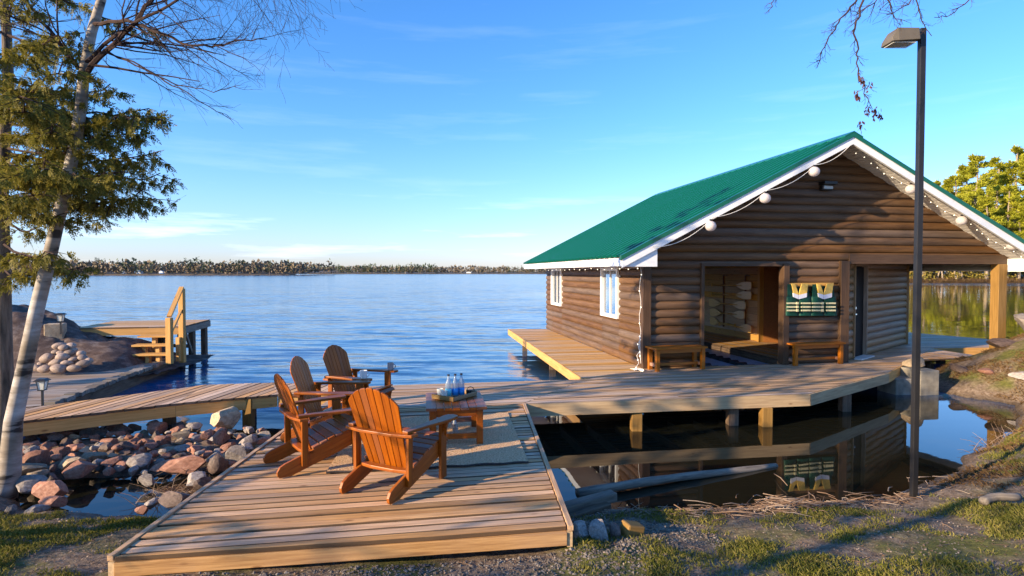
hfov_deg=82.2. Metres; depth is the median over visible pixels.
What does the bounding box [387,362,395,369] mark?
mug
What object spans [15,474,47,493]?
shore rock
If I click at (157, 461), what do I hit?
shore rock
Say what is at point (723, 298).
paddle rack
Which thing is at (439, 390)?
tumbler
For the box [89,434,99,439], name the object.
shore rock
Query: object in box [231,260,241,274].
shore pine
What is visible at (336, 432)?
adirondack chair
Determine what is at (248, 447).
shore rock
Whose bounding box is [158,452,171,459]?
shore rock
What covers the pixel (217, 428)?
shore rock
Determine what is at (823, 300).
life jacket
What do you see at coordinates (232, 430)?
shore rock
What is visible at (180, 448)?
shore rock
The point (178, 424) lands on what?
shore rock
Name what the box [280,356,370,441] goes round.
adirondack chair
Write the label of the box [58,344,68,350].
river stone
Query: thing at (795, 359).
bench
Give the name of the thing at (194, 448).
shore rock
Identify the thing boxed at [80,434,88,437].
shore rock
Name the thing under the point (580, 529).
shore rock
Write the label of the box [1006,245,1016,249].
globe lantern
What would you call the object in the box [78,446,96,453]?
shore rock
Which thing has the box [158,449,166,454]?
shore rock
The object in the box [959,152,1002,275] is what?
pine tree
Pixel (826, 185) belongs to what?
floodlight
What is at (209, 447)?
shore rock
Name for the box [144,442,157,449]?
shore rock
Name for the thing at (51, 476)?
shore rock
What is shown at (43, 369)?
river stone
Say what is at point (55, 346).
river stone
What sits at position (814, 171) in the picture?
globe lantern
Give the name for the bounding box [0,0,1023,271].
sky
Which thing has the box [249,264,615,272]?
woods
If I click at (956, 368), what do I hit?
shore rock
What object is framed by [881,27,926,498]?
lamp post
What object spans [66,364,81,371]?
river stone
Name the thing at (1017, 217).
pine tree
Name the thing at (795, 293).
life jacket
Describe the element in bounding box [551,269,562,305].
window
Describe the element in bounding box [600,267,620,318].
window
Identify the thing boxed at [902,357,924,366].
shore rock
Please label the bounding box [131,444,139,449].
shore rock
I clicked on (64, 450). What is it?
shore rock
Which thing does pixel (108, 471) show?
shore rock
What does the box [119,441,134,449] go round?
shore rock
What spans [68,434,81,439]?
shore rock
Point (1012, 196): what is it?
pine tree
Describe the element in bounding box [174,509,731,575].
gravel
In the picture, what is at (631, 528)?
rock
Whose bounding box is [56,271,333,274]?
shore
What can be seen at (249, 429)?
shore rock
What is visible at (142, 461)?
shore rock
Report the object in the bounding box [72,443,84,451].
shore rock
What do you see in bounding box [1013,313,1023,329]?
shore rock
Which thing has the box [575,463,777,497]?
log
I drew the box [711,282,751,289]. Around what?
paddle
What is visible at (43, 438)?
shore rock
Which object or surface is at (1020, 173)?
pine tree
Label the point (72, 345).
river stone
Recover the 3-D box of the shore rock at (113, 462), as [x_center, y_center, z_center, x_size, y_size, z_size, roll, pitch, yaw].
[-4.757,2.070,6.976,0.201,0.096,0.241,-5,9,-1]
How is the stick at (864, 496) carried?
on the ground at (971, 386)
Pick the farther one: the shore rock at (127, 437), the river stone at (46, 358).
the river stone at (46, 358)
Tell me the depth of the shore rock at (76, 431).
8.38 m
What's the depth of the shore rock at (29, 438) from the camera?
7.75 m
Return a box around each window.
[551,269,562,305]
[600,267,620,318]
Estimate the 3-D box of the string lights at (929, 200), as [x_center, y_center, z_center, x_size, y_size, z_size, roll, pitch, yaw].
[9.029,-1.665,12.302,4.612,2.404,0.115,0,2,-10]
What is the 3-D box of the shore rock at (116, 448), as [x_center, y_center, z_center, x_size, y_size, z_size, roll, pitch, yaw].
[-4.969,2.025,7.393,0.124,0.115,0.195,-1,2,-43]
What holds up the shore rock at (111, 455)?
on the ground at (971, 386)
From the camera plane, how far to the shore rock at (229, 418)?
8.45 m
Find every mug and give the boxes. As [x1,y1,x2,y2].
[360,370,369,378]
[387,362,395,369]
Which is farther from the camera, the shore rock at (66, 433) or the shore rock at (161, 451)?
the shore rock at (66, 433)
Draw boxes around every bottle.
[445,374,451,396]
[452,374,457,396]
[458,373,464,395]
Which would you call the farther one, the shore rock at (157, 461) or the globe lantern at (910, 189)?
the globe lantern at (910, 189)
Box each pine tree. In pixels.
[934,179,943,273]
[941,172,967,272]
[954,163,982,203]
[956,193,978,278]
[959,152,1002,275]
[973,189,1006,279]
[985,173,1012,221]
[986,144,1023,277]
[988,155,1013,220]
[990,184,1023,277]
[1005,201,1023,279]
[1013,160,1023,275]
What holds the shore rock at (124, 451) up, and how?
on the ground at (971, 386)
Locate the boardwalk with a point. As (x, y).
(171, 405)
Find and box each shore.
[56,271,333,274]
[304,272,615,273]
[909,272,1023,282]
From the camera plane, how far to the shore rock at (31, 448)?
7.21 m
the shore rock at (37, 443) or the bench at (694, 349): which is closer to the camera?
the shore rock at (37, 443)
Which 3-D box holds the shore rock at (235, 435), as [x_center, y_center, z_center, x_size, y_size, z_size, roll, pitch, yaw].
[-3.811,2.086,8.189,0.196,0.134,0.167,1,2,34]
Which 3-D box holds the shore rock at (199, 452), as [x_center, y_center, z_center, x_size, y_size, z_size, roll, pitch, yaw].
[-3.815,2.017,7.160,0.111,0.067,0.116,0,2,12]
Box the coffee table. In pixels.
[426,391,486,443]
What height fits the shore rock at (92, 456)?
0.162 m
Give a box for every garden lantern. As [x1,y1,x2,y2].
[33,378,50,405]
[54,313,65,333]
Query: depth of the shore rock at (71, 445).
7.56 m
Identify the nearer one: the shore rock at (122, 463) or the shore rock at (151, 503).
the shore rock at (151, 503)
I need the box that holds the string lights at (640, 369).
[545,267,643,370]
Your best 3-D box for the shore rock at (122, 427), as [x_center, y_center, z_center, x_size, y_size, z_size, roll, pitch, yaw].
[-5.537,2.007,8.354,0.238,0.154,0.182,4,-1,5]
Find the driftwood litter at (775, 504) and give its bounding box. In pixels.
[597,476,958,521]
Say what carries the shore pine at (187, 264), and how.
on the shore at (202, 273)
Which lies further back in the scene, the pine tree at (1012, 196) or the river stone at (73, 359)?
the pine tree at (1012, 196)
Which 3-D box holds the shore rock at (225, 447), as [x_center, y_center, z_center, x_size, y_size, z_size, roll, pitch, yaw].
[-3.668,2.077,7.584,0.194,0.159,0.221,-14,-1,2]
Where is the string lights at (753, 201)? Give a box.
[657,144,850,246]
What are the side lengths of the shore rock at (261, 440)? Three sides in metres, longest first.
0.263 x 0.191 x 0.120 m
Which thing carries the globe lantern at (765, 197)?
hanging from the boathouse
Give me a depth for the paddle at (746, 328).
16.66 m
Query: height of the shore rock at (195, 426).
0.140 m
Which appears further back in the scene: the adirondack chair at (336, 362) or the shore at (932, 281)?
the shore at (932, 281)
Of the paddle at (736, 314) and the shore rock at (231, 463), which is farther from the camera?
the paddle at (736, 314)
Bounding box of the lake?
[12,274,1023,516]
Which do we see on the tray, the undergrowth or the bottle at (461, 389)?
the bottle at (461, 389)
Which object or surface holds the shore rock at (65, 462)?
on the ground at (971, 386)
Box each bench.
[645,344,707,371]
[787,341,845,365]
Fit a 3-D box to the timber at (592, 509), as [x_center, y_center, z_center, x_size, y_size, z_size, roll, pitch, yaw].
[0.712,2.153,5.607,0.556,0.100,0.130,-1,2,-37]
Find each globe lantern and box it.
[705,219,715,230]
[759,191,770,202]
[808,165,819,176]
[905,183,914,193]
[955,215,967,224]
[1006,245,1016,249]
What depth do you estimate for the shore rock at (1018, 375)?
11.00 m
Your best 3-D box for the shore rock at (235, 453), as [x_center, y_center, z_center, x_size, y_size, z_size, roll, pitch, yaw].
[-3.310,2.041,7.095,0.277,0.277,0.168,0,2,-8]
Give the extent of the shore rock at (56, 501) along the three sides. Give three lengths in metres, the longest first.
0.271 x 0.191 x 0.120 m
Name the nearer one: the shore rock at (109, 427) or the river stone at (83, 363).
the shore rock at (109, 427)
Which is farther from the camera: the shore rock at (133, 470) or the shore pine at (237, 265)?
the shore pine at (237, 265)
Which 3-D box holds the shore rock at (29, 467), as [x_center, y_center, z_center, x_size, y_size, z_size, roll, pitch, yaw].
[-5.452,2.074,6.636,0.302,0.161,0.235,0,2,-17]
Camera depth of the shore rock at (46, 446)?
7.46 m
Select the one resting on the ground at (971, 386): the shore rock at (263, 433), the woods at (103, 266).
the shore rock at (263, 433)
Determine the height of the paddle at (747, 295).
0.240 m
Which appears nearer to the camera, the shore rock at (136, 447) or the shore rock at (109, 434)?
the shore rock at (136, 447)
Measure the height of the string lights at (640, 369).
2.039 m
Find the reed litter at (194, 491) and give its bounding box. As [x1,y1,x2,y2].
[114,422,1022,505]
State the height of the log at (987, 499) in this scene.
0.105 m
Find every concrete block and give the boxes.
[877,376,910,394]
[900,367,938,395]
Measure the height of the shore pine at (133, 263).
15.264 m
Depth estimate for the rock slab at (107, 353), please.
13.41 m
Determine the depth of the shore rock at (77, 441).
7.70 m
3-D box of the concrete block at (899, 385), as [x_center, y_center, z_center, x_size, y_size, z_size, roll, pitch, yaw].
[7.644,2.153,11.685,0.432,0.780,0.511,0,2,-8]
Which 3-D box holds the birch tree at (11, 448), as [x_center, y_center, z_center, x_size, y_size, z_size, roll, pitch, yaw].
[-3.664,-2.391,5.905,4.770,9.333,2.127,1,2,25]
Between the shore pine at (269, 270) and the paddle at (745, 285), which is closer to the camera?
the paddle at (745, 285)
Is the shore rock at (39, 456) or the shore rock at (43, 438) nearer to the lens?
the shore rock at (39, 456)
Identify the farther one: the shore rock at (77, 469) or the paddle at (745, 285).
the paddle at (745, 285)
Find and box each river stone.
[33,364,40,370]
[37,365,50,372]
[39,353,54,362]
[48,359,62,365]
[50,364,66,373]
[51,343,66,349]
[55,353,70,360]
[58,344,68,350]
[60,360,73,365]
[63,350,75,355]
[66,342,76,348]
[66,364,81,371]
[68,357,77,361]
[75,360,90,367]
[76,351,86,356]
[77,354,88,360]
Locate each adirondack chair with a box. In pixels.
[263,373,361,477]
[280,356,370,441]
[322,345,397,409]
[339,388,457,504]
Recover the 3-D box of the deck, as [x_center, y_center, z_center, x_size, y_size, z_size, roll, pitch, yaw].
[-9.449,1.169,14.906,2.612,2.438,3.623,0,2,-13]
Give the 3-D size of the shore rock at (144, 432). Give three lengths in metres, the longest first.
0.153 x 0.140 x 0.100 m
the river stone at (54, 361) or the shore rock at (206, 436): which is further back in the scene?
the river stone at (54, 361)
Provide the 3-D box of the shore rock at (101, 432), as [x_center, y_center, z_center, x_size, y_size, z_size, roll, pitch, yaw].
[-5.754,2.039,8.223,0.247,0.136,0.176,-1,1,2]
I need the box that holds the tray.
[432,389,476,401]
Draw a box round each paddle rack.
[723,275,727,326]
[744,275,749,323]
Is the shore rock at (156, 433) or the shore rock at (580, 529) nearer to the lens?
the shore rock at (580, 529)
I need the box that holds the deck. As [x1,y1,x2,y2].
[79,287,210,365]
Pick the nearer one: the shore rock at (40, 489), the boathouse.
the shore rock at (40, 489)
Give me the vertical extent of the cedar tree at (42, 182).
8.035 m
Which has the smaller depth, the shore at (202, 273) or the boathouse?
the boathouse
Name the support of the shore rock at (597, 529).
on the ground at (971, 386)
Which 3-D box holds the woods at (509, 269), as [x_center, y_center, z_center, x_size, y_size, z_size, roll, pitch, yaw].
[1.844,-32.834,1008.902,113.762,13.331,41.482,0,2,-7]
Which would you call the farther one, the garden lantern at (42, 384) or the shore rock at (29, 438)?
the garden lantern at (42, 384)
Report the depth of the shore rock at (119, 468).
6.74 m
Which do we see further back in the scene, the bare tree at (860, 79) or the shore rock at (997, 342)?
the shore rock at (997, 342)
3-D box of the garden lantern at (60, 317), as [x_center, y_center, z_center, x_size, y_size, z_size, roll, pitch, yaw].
[-9.471,0.747,12.324,0.164,0.445,0.164,0,2,-12]
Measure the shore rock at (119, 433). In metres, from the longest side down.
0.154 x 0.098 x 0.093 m
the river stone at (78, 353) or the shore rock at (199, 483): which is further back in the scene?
the river stone at (78, 353)
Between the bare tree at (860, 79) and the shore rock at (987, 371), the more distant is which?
the shore rock at (987, 371)
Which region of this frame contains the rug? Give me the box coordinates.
[326,412,528,473]
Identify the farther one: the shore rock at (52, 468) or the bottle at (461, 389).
the bottle at (461, 389)
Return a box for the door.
[855,267,863,356]
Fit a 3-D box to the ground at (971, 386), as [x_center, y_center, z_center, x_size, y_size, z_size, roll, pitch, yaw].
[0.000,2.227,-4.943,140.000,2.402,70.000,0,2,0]
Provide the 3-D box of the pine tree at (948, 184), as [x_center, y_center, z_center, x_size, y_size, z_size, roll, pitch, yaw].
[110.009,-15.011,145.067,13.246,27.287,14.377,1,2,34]
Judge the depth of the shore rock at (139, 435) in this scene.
8.05 m
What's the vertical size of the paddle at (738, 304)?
0.250 m
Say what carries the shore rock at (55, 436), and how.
on the shore rock
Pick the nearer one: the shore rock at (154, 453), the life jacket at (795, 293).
the shore rock at (154, 453)
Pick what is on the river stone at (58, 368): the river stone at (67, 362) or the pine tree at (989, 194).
the river stone at (67, 362)
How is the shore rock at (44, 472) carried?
on the ground at (971, 386)
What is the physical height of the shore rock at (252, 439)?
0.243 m
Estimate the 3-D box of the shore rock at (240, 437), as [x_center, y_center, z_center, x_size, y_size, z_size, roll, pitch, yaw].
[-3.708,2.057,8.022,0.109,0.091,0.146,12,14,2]
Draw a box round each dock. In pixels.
[26,354,175,407]
[107,403,572,575]
[321,329,988,430]
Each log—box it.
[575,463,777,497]
[978,492,1022,504]
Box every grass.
[0,427,1023,575]
[909,275,1023,281]
[932,333,1023,495]
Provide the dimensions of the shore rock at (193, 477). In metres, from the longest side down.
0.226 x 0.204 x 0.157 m
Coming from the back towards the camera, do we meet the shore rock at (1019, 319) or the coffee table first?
the shore rock at (1019, 319)
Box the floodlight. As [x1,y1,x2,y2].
[819,181,837,190]
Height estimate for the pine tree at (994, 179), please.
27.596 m
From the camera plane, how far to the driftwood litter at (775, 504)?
5.71 m
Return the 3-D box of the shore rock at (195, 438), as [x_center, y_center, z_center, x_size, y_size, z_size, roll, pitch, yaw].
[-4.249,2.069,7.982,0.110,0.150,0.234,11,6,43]
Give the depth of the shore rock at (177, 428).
8.40 m
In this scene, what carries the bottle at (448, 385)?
on the tray
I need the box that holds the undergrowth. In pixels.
[909,271,1023,280]
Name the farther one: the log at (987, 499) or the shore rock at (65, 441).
the shore rock at (65, 441)
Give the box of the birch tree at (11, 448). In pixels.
[0,0,363,498]
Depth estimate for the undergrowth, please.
134.59 m
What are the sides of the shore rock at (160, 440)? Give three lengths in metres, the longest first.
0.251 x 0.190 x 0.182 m
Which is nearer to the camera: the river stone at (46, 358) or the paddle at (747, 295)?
the river stone at (46, 358)
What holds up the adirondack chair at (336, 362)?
on the dock at (251, 510)
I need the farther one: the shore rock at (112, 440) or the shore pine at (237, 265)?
the shore pine at (237, 265)
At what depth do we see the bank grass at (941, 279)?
132.61 m
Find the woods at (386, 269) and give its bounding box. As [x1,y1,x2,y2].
[317,262,441,272]
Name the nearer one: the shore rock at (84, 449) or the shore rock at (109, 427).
the shore rock at (84, 449)
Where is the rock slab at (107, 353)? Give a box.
[12,304,212,377]
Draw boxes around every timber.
[564,489,616,510]
[568,502,610,517]
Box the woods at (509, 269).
[481,265,543,272]
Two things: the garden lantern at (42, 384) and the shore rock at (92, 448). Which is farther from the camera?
the garden lantern at (42, 384)
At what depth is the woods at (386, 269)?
985.84 m
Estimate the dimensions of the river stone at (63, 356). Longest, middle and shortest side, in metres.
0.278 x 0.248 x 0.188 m
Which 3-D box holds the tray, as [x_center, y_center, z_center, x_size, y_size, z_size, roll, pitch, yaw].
[-0.675,1.255,6.915,0.324,0.052,0.444,1,2,34]
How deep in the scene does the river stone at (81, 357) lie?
12.24 m
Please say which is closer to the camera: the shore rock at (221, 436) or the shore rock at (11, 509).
the shore rock at (11, 509)
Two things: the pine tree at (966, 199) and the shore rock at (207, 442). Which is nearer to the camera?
the shore rock at (207, 442)
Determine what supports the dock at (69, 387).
on the ground at (971, 386)
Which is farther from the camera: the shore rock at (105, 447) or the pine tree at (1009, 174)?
the pine tree at (1009, 174)
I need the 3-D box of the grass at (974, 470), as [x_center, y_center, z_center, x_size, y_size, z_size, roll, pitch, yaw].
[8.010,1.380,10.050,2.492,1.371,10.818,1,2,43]
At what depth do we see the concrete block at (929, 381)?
11.39 m
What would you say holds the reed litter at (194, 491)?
on the lake
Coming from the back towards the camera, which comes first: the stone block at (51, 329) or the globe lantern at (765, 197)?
the stone block at (51, 329)
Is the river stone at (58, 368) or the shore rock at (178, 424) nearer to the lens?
the shore rock at (178, 424)
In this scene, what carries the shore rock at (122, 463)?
on the ground at (971, 386)
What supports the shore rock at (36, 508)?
on the ground at (971, 386)
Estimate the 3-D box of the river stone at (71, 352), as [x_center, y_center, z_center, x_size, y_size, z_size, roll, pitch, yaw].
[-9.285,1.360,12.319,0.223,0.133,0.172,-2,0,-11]
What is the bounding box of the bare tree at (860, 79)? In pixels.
[765,0,972,133]
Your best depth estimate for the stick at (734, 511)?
5.36 m
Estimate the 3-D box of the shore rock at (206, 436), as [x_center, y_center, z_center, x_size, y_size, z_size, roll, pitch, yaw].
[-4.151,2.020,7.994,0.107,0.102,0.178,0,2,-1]
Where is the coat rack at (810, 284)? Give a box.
[790,283,833,285]
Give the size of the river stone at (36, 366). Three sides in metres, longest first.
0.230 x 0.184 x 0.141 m
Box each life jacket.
[785,284,810,315]
[811,284,836,315]
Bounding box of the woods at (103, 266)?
[11,258,334,273]
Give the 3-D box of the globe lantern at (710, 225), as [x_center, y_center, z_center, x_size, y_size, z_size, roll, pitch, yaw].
[3.724,-1.202,11.012,0.204,0.267,0.204,0,2,0]
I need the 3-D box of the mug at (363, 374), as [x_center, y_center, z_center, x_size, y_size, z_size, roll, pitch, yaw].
[-1.852,1.083,7.361,0.106,0.100,0.086,1,2,34]
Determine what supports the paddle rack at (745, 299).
attached to the boathouse
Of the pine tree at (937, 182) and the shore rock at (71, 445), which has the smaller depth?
the shore rock at (71, 445)
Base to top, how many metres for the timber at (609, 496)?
0.119 m
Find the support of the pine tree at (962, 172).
on the shore at (932, 281)
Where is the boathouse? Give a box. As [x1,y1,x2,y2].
[524,131,1023,368]
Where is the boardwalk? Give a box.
[23,382,334,441]
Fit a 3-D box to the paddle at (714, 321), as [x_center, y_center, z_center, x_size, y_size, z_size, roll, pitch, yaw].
[6.434,1.058,17.976,0.035,0.240,1.447,0,2,-10]
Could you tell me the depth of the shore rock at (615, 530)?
4.71 m
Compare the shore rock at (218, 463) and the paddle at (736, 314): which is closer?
the shore rock at (218, 463)
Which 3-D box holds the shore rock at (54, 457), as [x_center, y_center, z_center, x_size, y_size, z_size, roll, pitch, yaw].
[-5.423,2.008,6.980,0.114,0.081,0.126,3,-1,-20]
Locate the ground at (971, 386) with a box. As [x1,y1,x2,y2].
[0,336,1023,575]
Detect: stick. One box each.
[713,511,757,514]
[850,495,880,499]
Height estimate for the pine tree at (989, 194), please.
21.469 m
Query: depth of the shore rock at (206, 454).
7.23 m
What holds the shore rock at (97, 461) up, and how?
on the ground at (971, 386)
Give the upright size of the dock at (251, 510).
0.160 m
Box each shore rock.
[4,504,16,513]
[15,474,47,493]
[21,463,47,475]
[22,450,50,464]
[23,435,37,443]
[23,441,39,445]
[23,445,39,453]
[24,504,50,513]
[27,469,49,476]
[31,480,68,498]
[38,496,67,507]
[39,442,53,450]
[40,435,46,441]
[47,432,63,439]
[47,472,58,480]
[48,464,57,471]
[50,446,70,456]
[50,454,61,460]
[58,431,74,440]
[58,456,85,470]
[59,437,74,446]
[62,460,97,478]
[67,443,80,450]
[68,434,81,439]
[72,439,82,443]
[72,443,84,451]
[73,428,86,434]
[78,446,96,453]
[79,427,98,435]
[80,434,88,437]
[81,452,107,462]
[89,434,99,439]
[89,446,98,450]
[92,428,107,437]
[92,458,103,471]
[97,442,112,451]
[99,438,118,443]
[100,456,122,466]
[102,466,115,475]
[105,431,112,436]
[106,424,117,430]
[107,453,117,457]
[111,443,122,452]
[113,424,134,433]
[113,431,125,436]
[114,461,128,469]
[115,465,124,471]
[118,449,131,454]
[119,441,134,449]
[124,435,132,439]
[126,453,152,470]
[128,424,141,430]
[128,437,140,441]
[128,465,138,475]
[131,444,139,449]
[131,451,143,456]
[133,433,142,438]
[134,505,148,514]
[137,438,148,445]
[138,473,154,486]
[139,447,146,452]
[140,429,148,435]
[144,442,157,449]
[144,498,158,508]
[147,422,167,434]
[148,450,158,457]
[149,464,159,471]
[152,430,159,437]
[153,435,170,447]
[154,458,164,463]
[155,455,206,473]
[158,446,173,451]
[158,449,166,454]
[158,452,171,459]
[158,491,190,507]
[159,444,171,448]
[169,425,185,433]
[171,430,191,438]
[172,421,184,427]
[173,453,186,457]
[174,437,184,444]
[174,444,189,452]
[186,422,202,432]
[186,471,205,485]
[189,445,200,454]
[190,434,203,442]
[193,477,211,490]
[195,450,204,455]
[200,432,211,439]
[201,440,212,444]
[202,450,212,458]
[203,445,212,449]
[205,452,221,462]
[208,453,228,473]
[210,406,240,428]
[212,427,230,445]
[213,427,226,434]
[220,442,235,450]
[225,439,239,444]
[225,445,246,461]
[227,429,236,432]
[227,461,235,467]
[233,433,247,437]
[236,434,244,440]
[239,434,257,446]
[242,443,253,451]
[245,426,254,433]
[256,436,270,444]
[257,431,270,437]
[573,520,588,538]
[588,519,608,541]
[609,522,620,537]
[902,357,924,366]
[949,363,968,372]
[978,368,994,374]
[986,338,1016,347]
[1008,371,1023,379]
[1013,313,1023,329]
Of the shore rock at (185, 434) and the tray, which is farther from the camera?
the shore rock at (185, 434)
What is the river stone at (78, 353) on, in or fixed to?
on the river stone at (81, 357)
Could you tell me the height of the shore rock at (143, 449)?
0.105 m
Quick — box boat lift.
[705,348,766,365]
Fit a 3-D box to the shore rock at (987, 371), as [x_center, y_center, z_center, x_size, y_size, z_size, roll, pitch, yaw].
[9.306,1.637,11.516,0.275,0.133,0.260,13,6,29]
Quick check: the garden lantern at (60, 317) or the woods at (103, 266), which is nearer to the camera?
the garden lantern at (60, 317)
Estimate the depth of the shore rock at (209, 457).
7.14 m
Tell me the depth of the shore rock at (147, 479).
6.42 m
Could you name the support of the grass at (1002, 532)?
on the ground at (971, 386)
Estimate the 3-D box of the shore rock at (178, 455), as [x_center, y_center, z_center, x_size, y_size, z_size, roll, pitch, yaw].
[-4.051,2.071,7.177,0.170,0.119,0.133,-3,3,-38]
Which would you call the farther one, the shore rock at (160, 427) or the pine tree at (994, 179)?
the pine tree at (994, 179)
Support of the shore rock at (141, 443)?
on the ground at (971, 386)
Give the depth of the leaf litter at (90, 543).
4.51 m
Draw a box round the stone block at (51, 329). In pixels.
[44,323,66,338]
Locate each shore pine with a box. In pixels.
[129,257,137,273]
[186,259,193,273]
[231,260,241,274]
[261,261,274,274]
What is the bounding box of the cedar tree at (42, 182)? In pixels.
[0,0,187,443]
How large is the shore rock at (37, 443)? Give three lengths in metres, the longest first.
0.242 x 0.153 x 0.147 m
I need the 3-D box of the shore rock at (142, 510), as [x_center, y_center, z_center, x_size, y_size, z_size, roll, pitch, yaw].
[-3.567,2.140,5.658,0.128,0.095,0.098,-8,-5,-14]
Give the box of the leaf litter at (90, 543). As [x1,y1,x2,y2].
[0,446,1023,575]
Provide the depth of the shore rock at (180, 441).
7.76 m
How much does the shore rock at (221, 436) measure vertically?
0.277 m
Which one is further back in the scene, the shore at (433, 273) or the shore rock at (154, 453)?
the shore at (433, 273)
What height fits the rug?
0.021 m
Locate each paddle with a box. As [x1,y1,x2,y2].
[709,299,745,309]
[710,308,744,318]
[710,317,735,325]
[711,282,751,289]
[711,291,751,299]
[718,322,751,332]
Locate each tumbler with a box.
[437,388,442,394]
[441,390,447,395]
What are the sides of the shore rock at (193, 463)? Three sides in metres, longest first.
0.597 x 0.250 x 0.232 m
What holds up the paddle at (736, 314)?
attached to the paddle rack at (745, 299)
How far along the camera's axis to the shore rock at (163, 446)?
7.61 m
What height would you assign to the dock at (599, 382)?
1.138 m
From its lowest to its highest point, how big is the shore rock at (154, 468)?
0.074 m
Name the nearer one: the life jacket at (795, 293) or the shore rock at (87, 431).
the shore rock at (87, 431)
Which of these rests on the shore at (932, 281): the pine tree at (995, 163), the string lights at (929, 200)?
the pine tree at (995, 163)
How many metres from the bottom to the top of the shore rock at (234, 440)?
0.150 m
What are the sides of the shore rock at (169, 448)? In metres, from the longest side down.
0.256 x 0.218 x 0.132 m
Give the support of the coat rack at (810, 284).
attached to the boathouse
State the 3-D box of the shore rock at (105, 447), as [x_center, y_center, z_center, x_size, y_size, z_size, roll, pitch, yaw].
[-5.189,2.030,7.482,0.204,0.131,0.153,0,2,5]
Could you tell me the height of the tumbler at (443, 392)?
0.085 m
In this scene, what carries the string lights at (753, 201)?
hanging from the boathouse
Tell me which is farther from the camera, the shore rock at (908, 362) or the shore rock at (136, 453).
the shore rock at (908, 362)
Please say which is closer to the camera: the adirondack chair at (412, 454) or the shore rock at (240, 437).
the adirondack chair at (412, 454)
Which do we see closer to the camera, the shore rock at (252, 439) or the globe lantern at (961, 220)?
the shore rock at (252, 439)
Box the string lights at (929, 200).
[847,147,1023,257]
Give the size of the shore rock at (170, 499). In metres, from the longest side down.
0.284 x 0.197 x 0.148 m
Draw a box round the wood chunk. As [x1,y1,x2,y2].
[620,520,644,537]
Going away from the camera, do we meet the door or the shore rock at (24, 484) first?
the shore rock at (24, 484)
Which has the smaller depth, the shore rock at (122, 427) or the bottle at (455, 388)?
the bottle at (455, 388)

